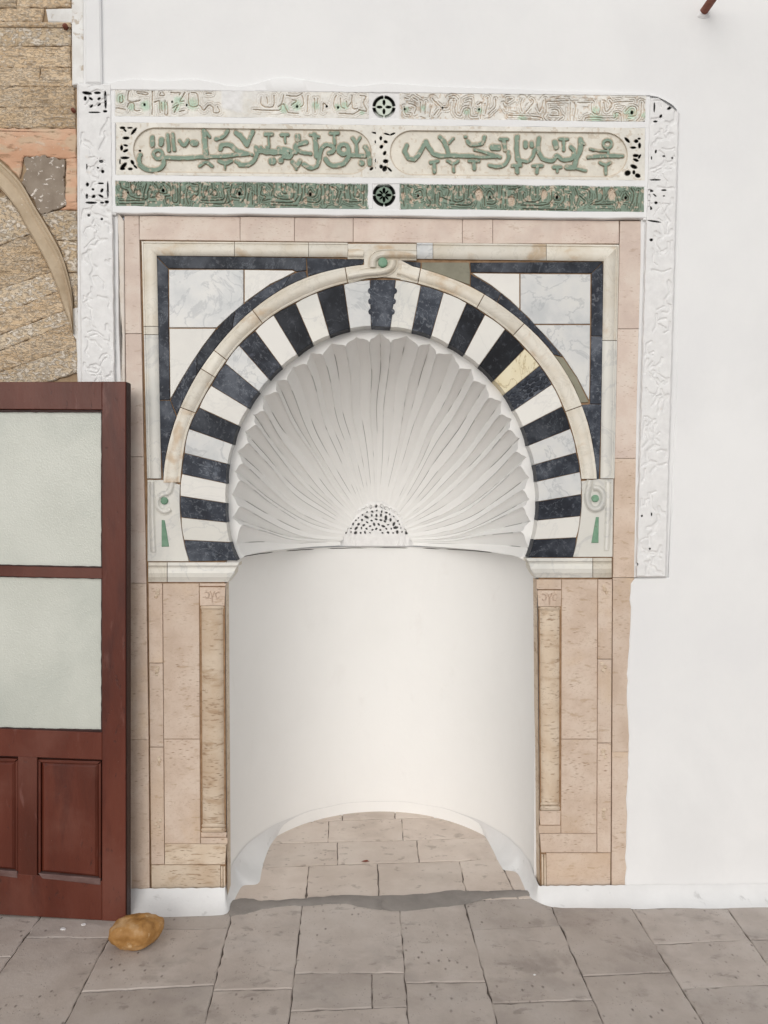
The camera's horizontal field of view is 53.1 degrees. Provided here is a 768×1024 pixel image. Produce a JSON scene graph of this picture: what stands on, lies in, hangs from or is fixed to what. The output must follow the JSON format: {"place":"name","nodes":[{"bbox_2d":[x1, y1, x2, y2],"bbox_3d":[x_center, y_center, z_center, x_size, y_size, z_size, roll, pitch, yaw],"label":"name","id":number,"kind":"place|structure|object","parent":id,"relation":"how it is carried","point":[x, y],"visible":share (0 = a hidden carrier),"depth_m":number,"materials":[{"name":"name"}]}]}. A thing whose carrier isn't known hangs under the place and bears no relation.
{"place":"outdoors","nodes":[
{"label":"outdoors","id":0,"kind":"place"},
{"bbox_2d":[0,811,767,1023],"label":"floor","id":1,"kind":"structure","parent":0,"point":[420,919],"depth_m":2.68,"materials":[{"name":"stone"}]},
{"bbox_2d":[0,0,78,381],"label":"limestone wall","id":2,"kind":"structure","parent":1,"relation":"on","point":[38,238],"depth_m":2.95,"materials":[{"name":"stone"}]},
{"bbox_2d":[0,382,130,920],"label":"door leaf","id":3,"kind":"object","parent":1,"relation":"on","point":[65,649],"visible":1,"depth_m":2.89,"materials":[{"name":"paint"}]},
{"bbox_2d":[108,913,163,950],"bbox_3d":[-0.880,1.487,2.740,0.192,0.103,0.143,-10,4,-15],"label":"doorstop stone","id":4,"kind":"object","parent":1,"relation":"on","point":[135,932],"visible":1,"depth_m":2.69,"materials":[{"name":"brown stone"}]},
{"label":"ground","id":5,"kind":"structure","parent":0,"visible":0},
{"bbox_2d":[84,0,767,884],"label":"plaster wall","id":6,"kind":"structure","parent":5,"relation":"on","point":[696,800],"depth_m":2.99,"materials":[{"name":"white paint"}]},
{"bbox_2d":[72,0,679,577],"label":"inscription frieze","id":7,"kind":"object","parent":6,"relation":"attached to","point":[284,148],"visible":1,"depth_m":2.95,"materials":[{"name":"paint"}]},
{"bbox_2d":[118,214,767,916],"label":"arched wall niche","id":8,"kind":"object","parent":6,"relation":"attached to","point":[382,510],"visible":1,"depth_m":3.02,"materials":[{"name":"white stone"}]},
{"bbox_2d":[700,0,715,13],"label":"tie rod","id":9,"kind":"object","parent":6,"relation":"attached to","point":[706,6],"visible":1,"depth_m":2.92,"materials":[{"name":"wood"}]}
]}

